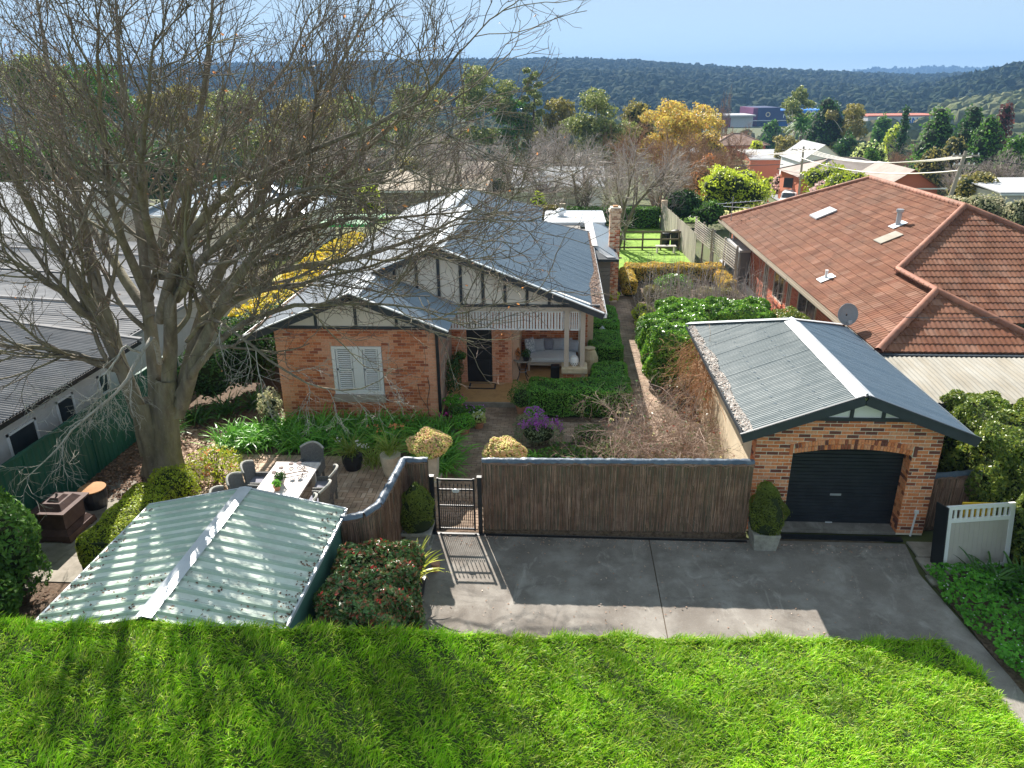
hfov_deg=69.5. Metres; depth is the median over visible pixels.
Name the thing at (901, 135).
column tree
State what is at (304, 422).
strap plant
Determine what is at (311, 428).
strap plant
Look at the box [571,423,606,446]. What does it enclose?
planting
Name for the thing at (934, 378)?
patio cover
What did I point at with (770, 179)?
leafy tree
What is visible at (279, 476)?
potted plant
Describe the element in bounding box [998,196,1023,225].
leafy tree
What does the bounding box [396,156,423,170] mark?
leafy tree
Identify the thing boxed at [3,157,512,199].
valley trees
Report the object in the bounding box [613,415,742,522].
rose bush
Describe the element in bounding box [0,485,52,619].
corner shrub
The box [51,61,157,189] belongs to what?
gum tree
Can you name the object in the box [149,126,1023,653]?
ground
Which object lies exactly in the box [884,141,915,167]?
bare tree
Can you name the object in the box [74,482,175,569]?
box hedge
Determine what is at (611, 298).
lime perennial
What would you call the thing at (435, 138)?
bare tree
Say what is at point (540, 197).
leafy tree
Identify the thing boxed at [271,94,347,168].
gum tree
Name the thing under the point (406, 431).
strap plant
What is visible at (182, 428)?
strap plant
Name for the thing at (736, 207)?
antenna
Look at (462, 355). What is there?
potted plant
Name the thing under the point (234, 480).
wicker chair
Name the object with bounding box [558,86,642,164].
gum tree
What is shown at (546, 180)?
bare tree
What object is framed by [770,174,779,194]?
leafy tree
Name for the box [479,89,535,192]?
gum tree
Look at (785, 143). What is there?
gum tree
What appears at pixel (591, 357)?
garden urn
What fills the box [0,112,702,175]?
valley trees
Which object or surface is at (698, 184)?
leafy tree
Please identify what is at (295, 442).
strap plant
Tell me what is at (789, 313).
garden shrub
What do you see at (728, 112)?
poplar tree
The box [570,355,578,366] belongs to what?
lantern
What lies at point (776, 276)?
window
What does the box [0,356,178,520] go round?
steel fence
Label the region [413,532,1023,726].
driveway
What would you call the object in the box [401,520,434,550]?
planter
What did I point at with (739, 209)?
verge
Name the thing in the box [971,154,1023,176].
bare tree
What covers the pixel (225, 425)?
strap plant
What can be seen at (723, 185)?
leafy tree
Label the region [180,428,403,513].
patio
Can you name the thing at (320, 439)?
strap plant
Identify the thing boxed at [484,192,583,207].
paling fence
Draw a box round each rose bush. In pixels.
[550,395,681,458]
[554,367,718,458]
[613,372,723,458]
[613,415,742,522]
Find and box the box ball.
[147,463,201,498]
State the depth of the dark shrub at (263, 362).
23.91 m
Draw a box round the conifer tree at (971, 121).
[944,103,984,160]
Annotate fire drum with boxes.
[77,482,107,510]
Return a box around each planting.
[523,448,546,457]
[527,441,596,457]
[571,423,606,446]
[582,435,641,458]
[634,316,644,354]
[638,452,691,458]
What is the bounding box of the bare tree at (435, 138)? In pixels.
[399,118,477,163]
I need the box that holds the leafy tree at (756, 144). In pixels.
[748,140,762,148]
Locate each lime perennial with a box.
[609,291,620,300]
[631,303,654,325]
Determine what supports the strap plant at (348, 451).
in the plant pot at (350, 464)
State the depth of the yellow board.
15.15 m
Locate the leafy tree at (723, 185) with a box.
[698,163,775,213]
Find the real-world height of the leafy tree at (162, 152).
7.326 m
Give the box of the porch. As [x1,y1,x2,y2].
[725,235,750,286]
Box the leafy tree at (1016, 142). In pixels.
[993,132,1023,176]
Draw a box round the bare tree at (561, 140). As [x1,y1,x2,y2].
[529,114,585,166]
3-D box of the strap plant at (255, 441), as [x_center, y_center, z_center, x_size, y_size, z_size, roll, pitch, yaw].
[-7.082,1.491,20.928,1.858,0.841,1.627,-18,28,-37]
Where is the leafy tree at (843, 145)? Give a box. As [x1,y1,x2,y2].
[832,127,857,156]
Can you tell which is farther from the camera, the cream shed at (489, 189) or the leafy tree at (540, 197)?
the cream shed at (489, 189)
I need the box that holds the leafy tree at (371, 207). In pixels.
[354,185,383,212]
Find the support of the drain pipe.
attached to the brick garage
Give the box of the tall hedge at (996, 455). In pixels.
[936,389,1023,571]
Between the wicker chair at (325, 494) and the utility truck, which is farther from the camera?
the utility truck
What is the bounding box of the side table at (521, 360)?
[513,356,531,380]
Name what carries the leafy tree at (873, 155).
on the ground at (723, 234)
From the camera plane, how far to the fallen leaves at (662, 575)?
16.04 m
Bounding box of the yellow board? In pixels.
[962,502,992,517]
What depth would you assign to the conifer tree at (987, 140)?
95.59 m
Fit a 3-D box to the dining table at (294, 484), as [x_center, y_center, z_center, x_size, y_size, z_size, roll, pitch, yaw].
[-5.410,2.767,17.435,1.130,0.748,2.505,1,22,4]
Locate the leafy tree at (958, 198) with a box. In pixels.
[944,195,965,201]
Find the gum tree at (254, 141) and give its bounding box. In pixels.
[196,84,281,174]
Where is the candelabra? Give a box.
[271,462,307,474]
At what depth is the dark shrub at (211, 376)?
23.19 m
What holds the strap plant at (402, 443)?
on the garden soil
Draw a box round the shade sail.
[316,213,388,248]
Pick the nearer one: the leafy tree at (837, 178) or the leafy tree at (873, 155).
the leafy tree at (837, 178)
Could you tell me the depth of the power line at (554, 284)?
23.24 m
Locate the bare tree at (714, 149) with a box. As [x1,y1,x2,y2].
[665,125,726,189]
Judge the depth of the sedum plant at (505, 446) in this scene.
18.58 m
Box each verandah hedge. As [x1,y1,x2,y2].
[526,360,632,417]
[588,329,623,363]
[593,305,620,336]
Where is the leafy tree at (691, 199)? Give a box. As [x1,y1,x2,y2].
[665,188,704,222]
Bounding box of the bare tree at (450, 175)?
[403,145,469,200]
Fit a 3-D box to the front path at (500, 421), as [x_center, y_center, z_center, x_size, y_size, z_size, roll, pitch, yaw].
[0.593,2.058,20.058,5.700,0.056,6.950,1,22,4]
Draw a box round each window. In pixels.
[5,417,40,456]
[55,392,77,423]
[96,370,111,394]
[331,346,384,394]
[761,263,768,297]
[769,272,784,308]
[782,283,791,312]
[796,293,816,319]
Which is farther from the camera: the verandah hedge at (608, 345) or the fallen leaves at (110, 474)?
the verandah hedge at (608, 345)
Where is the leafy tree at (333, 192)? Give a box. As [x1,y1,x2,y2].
[320,162,367,204]
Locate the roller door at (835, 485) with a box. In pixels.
[784,449,904,523]
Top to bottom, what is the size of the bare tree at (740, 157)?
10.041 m
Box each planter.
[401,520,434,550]
[748,521,780,550]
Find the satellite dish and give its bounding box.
[838,303,857,326]
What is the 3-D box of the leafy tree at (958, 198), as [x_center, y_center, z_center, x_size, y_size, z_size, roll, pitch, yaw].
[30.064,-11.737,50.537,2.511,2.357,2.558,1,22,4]
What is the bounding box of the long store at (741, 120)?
[696,113,755,126]
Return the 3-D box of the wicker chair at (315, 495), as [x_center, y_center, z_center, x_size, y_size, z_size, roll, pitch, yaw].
[-4.636,2.953,16.592,0.626,1.015,0.661,0,22,2]
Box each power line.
[473,146,782,165]
[500,265,601,297]
[738,150,790,154]
[797,149,949,162]
[797,156,961,173]
[802,149,956,162]
[806,149,961,162]
[810,149,969,162]
[971,156,1023,164]
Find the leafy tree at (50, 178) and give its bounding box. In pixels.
[37,145,123,185]
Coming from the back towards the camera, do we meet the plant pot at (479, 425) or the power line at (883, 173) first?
the power line at (883, 173)
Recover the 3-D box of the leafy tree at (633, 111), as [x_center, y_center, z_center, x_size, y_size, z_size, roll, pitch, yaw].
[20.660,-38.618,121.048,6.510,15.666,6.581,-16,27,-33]
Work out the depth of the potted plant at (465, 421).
21.32 m
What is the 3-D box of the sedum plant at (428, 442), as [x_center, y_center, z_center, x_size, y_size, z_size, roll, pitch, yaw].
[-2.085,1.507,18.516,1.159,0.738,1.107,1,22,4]
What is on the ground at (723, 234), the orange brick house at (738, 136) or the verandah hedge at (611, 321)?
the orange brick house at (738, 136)
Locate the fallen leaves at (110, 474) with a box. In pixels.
[3,405,247,622]
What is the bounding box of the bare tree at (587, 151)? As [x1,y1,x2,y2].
[577,135,653,206]
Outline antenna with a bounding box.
[720,197,761,237]
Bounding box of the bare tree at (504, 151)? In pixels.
[478,133,557,192]
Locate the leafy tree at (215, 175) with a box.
[204,172,231,181]
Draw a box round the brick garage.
[686,317,982,534]
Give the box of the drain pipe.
[909,510,918,535]
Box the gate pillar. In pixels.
[660,200,667,223]
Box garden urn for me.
[585,346,597,373]
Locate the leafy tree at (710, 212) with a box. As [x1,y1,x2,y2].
[691,199,726,230]
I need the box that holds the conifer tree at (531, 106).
[518,67,545,166]
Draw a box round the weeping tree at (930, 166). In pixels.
[914,146,949,196]
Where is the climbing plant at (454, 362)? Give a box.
[446,351,464,395]
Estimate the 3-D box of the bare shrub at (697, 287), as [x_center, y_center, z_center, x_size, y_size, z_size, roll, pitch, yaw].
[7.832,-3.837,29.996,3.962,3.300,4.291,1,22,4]
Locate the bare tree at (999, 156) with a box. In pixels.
[976,145,1023,176]
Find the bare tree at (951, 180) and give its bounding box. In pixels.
[937,155,993,195]
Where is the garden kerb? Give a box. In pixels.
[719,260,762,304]
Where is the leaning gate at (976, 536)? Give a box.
[930,502,1015,569]
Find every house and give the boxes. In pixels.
[0,182,155,241]
[0,233,276,374]
[0,318,142,464]
[149,180,338,255]
[717,133,769,159]
[718,175,1023,404]
[777,157,873,198]
[779,140,839,173]
[859,161,946,193]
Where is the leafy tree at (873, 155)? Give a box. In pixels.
[863,142,880,161]
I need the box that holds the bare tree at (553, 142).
[526,120,610,183]
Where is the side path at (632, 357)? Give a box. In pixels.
[609,299,671,445]
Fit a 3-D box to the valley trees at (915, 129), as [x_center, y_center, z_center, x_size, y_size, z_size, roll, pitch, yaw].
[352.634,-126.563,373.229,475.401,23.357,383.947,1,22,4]
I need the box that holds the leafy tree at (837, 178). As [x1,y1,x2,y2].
[817,167,869,189]
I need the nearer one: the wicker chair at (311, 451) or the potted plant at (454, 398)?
the wicker chair at (311, 451)
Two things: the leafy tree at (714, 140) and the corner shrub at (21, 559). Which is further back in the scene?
the leafy tree at (714, 140)
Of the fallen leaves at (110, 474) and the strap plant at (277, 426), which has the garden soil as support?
the strap plant at (277, 426)
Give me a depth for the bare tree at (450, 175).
67.28 m
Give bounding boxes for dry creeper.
[641,325,725,448]
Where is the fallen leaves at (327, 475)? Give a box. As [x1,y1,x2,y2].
[218,446,396,498]
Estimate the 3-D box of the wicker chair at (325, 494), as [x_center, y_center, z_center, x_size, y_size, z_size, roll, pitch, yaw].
[-4.475,2.714,17.180,0.626,1.015,0.661,2,22,7]
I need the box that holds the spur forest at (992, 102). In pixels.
[927,88,1023,137]
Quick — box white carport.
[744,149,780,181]
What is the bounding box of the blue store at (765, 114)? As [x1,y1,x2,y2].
[740,106,819,125]
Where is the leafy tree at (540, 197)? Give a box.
[530,191,545,204]
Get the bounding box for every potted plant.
[257,386,283,417]
[271,479,281,486]
[273,472,285,479]
[442,393,466,406]
[447,403,464,415]
[451,412,475,430]
[455,350,466,359]
[460,404,477,416]
[470,410,485,423]
[473,405,485,413]
[507,379,533,407]
[515,347,520,355]
[516,413,534,423]
[521,348,530,356]
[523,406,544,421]
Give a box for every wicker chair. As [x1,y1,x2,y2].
[209,485,224,492]
[226,472,258,489]
[240,460,268,484]
[298,441,325,476]
[308,479,332,503]
[312,464,337,504]
[313,492,317,500]
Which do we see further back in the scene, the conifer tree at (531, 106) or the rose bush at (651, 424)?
the conifer tree at (531, 106)
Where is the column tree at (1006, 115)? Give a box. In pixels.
[997,100,1015,160]
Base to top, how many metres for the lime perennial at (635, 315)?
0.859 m
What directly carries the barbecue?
on the slab path at (65, 566)
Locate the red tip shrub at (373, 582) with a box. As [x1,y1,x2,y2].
[310,537,426,630]
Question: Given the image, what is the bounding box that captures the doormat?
[468,383,495,388]
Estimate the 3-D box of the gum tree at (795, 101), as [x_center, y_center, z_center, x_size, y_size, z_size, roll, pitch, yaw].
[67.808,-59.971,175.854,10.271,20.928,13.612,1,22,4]
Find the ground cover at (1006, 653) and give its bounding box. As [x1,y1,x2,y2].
[924,561,1023,677]
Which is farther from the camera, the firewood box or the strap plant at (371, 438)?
the firewood box
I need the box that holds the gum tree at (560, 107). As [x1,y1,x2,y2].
[531,96,576,166]
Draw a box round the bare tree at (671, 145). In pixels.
[657,127,716,205]
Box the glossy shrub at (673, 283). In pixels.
[654,273,692,296]
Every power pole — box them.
[791,146,815,194]
[948,151,979,196]
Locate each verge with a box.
[383,217,717,221]
[704,196,762,214]
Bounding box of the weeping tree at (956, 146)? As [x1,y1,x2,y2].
[941,136,968,194]
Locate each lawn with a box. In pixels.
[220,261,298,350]
[619,227,689,267]
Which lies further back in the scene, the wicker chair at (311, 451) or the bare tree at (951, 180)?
the bare tree at (951, 180)
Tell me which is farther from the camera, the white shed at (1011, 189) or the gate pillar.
the white shed at (1011, 189)
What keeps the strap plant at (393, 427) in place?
on the garden soil
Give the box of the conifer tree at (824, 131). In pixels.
[800,96,844,148]
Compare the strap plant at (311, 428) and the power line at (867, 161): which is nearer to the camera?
the strap plant at (311, 428)
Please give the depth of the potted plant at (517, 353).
24.68 m
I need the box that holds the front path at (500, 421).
[434,407,634,529]
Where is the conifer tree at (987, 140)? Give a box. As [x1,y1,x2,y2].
[947,114,1006,195]
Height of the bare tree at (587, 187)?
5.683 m
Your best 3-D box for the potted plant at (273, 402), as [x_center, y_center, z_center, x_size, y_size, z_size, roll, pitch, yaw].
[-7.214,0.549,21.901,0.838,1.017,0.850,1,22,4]
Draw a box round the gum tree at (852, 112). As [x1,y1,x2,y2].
[823,103,867,151]
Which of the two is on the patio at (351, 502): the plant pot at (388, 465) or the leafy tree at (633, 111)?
the plant pot at (388, 465)
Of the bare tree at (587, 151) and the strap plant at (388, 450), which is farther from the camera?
the bare tree at (587, 151)
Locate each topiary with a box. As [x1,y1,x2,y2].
[400,482,435,533]
[748,480,790,535]
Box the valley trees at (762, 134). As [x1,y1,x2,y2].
[740,129,910,159]
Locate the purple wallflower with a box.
[512,410,565,447]
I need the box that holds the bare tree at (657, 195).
[640,147,708,212]
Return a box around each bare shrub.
[623,249,702,317]
[660,246,747,303]
[718,249,790,313]
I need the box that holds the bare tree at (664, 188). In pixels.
[645,173,680,196]
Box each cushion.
[524,337,534,353]
[534,338,544,350]
[544,338,552,349]
[552,338,563,349]
[569,339,578,351]
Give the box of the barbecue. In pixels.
[31,492,96,543]
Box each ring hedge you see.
[618,261,736,295]
[643,284,740,303]
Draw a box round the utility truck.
[779,178,796,199]
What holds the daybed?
on the brick cottage at (584, 268)
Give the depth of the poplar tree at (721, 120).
277.94 m
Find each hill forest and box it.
[0,56,973,117]
[847,65,997,74]
[900,61,1023,124]
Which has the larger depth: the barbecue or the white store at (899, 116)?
the white store at (899, 116)
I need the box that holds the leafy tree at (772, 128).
[759,119,780,148]
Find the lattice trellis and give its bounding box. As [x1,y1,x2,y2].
[439,325,451,405]
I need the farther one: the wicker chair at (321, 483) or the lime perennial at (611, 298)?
the lime perennial at (611, 298)
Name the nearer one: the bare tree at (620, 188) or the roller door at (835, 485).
the roller door at (835, 485)
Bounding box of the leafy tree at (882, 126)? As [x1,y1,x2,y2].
[870,112,891,150]
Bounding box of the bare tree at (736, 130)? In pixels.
[720,122,753,135]
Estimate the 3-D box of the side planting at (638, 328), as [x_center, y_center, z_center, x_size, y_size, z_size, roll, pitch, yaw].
[5.151,-1.727,27.863,1.020,1.095,3.056,1,22,4]
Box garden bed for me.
[936,568,1023,692]
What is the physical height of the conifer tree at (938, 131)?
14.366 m
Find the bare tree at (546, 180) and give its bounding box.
[512,153,581,200]
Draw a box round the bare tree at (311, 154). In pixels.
[274,130,355,183]
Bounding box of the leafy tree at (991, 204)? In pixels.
[961,191,1009,216]
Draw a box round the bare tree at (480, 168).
[425,138,520,185]
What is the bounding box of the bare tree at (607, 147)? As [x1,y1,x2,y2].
[592,116,631,188]
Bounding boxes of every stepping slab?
[906,541,931,557]
[915,557,959,575]
[925,575,950,586]
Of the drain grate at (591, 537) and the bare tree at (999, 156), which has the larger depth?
the bare tree at (999, 156)
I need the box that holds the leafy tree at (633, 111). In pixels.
[614,98,657,195]
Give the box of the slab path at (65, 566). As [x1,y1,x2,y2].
[23,480,146,588]
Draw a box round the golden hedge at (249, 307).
[227,231,367,326]
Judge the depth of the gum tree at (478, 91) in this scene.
117.97 m
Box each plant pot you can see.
[264,414,278,423]
[341,450,362,471]
[380,450,400,478]
[419,572,425,597]
[431,560,439,572]
[458,426,469,434]
[475,421,484,428]
[515,405,527,415]
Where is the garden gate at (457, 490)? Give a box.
[428,474,482,533]
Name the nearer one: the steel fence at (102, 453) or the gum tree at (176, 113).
the steel fence at (102, 453)
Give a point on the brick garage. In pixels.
(847, 430)
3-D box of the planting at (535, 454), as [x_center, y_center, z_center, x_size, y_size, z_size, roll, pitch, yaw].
[0.315,2.031,19.613,1.334,0.491,1.144,1,22,4]
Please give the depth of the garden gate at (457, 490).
16.50 m
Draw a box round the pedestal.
[428,457,441,486]
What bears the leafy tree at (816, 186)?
on the ground at (723, 234)
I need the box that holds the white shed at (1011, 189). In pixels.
[959,177,1023,205]
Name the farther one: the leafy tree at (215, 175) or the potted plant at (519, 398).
the leafy tree at (215, 175)
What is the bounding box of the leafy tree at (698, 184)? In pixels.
[691,154,717,206]
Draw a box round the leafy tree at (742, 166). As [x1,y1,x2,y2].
[727,157,753,173]
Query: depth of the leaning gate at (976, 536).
15.15 m
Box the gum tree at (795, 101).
[780,85,816,138]
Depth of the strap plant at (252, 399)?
23.32 m
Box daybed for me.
[527,349,576,370]
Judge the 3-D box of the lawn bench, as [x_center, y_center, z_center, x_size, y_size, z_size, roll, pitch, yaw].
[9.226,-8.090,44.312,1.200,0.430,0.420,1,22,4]
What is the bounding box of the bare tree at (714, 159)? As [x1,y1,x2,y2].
[659,131,741,193]
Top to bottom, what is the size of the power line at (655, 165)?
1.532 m
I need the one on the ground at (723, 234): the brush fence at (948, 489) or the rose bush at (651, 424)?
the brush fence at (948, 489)
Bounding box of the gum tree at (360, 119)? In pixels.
[304,92,391,159]
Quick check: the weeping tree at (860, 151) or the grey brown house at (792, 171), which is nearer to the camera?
the grey brown house at (792, 171)
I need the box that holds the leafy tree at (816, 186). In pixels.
[809,180,824,191]
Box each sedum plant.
[405,426,452,459]
[482,435,527,457]
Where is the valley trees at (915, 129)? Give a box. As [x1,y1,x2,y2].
[854,110,1023,165]
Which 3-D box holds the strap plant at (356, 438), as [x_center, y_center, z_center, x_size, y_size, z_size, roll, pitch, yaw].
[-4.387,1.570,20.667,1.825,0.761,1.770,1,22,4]
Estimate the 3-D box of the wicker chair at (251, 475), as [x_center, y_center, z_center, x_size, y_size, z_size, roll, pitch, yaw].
[-6.263,2.371,18.085,0.626,1.015,0.661,0,22,2]
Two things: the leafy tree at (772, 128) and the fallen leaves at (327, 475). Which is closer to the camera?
the fallen leaves at (327, 475)
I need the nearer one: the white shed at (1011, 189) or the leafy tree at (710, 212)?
the leafy tree at (710, 212)
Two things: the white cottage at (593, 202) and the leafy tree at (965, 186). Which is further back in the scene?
the white cottage at (593, 202)
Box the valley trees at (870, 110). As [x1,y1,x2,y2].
[2,104,913,122]
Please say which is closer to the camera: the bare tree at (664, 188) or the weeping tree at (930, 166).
the bare tree at (664, 188)
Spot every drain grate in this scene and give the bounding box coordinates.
[433,532,746,542]
[780,534,902,541]
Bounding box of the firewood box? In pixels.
[551,364,559,378]
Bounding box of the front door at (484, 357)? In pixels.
[466,321,491,381]
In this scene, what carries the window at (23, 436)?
in the house at (19, 432)
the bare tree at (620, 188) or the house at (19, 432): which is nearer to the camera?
the house at (19, 432)
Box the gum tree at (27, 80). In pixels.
[0,51,97,151]
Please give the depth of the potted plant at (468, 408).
22.04 m
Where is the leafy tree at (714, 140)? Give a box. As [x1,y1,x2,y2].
[696,130,728,195]
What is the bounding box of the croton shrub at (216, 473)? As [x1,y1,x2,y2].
[183,444,242,485]
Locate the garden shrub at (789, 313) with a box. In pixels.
[772,305,810,319]
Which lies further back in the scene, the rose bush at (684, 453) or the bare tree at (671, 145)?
the bare tree at (671, 145)
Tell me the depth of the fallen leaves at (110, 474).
19.62 m
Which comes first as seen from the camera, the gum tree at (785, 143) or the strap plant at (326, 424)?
the strap plant at (326, 424)
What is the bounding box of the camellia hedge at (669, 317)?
[637,296,776,390]
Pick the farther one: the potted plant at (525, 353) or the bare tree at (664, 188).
the bare tree at (664, 188)
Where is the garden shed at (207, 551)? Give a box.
[36,486,347,628]
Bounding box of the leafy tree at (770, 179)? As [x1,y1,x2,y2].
[762,176,774,199]
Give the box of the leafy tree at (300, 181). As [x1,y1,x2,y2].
[286,176,321,187]
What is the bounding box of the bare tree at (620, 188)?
[591,131,695,249]
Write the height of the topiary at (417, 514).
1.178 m
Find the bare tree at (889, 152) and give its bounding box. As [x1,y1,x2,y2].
[886,135,918,166]
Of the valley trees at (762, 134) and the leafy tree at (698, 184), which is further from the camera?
the valley trees at (762, 134)
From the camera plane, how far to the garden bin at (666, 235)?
45.63 m
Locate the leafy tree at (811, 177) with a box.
[800,160,849,192]
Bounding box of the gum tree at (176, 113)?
[132,82,223,163]
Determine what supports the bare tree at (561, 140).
on the ground at (723, 234)
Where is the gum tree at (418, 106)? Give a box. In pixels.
[381,81,454,159]
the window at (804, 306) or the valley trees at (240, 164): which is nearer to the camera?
the window at (804, 306)
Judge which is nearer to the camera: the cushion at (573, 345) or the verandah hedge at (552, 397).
the verandah hedge at (552, 397)
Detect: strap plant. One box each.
[133,416,193,439]
[180,399,224,426]
[191,418,251,456]
[195,390,245,419]
[213,416,260,445]
[218,422,277,460]
[229,381,279,416]
[234,415,283,442]
[235,420,291,452]
[251,412,303,442]
[257,408,303,436]
[259,417,310,457]
[265,414,318,444]
[273,426,325,457]
[280,405,324,435]
[295,403,343,427]
[300,418,340,454]
[301,410,342,442]
[308,421,372,455]
[311,411,359,449]
[314,408,365,437]
[324,424,383,455]
[326,415,379,447]
[326,429,373,461]
[340,408,378,430]
[350,411,405,438]
[351,437,395,473]
[357,417,407,456]
[360,408,410,432]
[363,419,413,451]
[367,423,411,458]
[376,407,423,433]
[395,415,454,439]
[395,416,437,448]
[396,433,453,459]
[400,407,451,429]
[409,444,472,477]
[416,423,472,451]
[416,535,446,583]
[425,404,464,436]
[439,432,479,473]
[953,546,1023,605]
[982,551,1023,596]
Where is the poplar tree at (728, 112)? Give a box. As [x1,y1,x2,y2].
[719,84,732,132]
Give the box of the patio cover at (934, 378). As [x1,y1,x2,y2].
[884,356,1023,412]
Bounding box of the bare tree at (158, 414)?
[0,0,623,522]
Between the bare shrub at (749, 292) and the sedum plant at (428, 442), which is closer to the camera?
the sedum plant at (428, 442)
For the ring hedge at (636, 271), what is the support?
on the garden soil
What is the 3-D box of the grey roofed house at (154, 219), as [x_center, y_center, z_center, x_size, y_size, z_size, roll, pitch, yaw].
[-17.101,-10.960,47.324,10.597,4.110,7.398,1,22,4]
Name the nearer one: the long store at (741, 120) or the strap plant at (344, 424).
the strap plant at (344, 424)
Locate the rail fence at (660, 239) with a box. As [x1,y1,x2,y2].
[620,231,680,249]
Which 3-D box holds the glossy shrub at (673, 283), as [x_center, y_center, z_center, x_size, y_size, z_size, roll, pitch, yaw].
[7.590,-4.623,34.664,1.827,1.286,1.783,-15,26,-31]
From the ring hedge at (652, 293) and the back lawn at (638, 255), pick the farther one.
the back lawn at (638, 255)
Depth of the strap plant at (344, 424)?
21.15 m
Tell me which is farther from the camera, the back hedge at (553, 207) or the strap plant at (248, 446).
the back hedge at (553, 207)
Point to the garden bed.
(991, 648)
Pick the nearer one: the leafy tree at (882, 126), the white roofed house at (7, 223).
the white roofed house at (7, 223)
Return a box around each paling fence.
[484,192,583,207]
[660,203,696,262]
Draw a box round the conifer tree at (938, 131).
[904,106,958,169]
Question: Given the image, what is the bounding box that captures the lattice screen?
[694,216,738,278]
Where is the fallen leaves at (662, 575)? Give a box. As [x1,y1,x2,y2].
[424,535,934,632]
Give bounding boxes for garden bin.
[662,233,670,244]
[671,229,678,246]
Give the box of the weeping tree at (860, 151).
[850,139,887,161]
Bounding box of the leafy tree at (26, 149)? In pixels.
[0,131,50,181]
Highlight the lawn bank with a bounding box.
[0,621,1023,767]
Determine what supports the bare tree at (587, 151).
on the ground at (723, 234)
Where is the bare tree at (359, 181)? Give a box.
[318,146,375,212]
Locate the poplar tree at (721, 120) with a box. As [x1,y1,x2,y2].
[715,108,728,133]
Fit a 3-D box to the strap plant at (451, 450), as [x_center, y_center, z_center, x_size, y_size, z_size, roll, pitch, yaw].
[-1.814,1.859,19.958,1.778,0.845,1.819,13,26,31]
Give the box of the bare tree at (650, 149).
[602,115,688,205]
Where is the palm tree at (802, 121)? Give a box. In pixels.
[785,109,814,140]
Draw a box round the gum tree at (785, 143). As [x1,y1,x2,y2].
[772,135,799,160]
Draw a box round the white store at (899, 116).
[862,113,933,122]
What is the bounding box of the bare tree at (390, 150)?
[326,121,409,209]
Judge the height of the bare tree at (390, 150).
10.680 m
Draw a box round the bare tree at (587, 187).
[537,146,623,208]
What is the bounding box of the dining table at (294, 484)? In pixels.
[257,462,320,508]
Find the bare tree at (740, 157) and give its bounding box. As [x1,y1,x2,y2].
[709,126,760,173]
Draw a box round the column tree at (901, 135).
[892,104,911,165]
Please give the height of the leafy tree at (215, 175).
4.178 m
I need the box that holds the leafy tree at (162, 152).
[122,143,185,203]
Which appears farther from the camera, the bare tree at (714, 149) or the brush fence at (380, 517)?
the bare tree at (714, 149)
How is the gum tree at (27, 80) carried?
on the ground at (723, 234)
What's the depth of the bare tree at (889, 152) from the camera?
138.52 m
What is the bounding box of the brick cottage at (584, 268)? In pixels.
[240,189,621,422]
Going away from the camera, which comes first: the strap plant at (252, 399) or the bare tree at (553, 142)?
the strap plant at (252, 399)
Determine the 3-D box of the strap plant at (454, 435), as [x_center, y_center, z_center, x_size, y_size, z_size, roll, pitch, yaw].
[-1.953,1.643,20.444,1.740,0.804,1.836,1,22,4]
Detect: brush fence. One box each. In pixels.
[339,456,429,546]
[481,457,754,536]
[923,469,983,530]
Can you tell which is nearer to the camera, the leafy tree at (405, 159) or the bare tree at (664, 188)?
the bare tree at (664, 188)
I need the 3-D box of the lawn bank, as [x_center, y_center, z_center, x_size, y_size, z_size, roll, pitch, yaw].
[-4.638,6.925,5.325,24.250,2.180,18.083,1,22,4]
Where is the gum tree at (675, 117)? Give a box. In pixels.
[637,97,726,164]
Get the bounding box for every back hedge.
[533,204,557,219]
[566,205,660,228]
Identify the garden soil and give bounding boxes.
[0,281,744,624]
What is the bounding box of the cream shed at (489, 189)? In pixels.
[377,161,494,213]
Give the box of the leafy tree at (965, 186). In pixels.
[946,170,999,199]
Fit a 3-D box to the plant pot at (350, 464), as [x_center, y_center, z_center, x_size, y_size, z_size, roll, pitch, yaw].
[-4.236,2.063,19.607,0.540,0.400,0.532,1,22,4]
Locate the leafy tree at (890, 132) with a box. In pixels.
[881,122,900,163]
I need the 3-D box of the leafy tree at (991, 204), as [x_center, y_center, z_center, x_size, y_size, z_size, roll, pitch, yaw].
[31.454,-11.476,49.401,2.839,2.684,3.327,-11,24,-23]
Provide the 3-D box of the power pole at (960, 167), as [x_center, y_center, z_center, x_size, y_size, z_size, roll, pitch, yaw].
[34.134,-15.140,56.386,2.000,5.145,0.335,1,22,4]
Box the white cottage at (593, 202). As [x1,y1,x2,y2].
[512,166,604,208]
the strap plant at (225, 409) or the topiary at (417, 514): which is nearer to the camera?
the topiary at (417, 514)
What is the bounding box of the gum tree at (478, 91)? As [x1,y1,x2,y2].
[453,63,519,158]
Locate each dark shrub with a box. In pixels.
[177,341,241,400]
[217,312,277,388]
[264,299,285,367]
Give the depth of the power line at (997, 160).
55.09 m
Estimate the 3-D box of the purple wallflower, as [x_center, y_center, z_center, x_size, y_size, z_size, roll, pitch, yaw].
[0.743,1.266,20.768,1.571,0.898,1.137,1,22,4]
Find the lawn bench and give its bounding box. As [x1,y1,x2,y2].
[655,245,676,252]

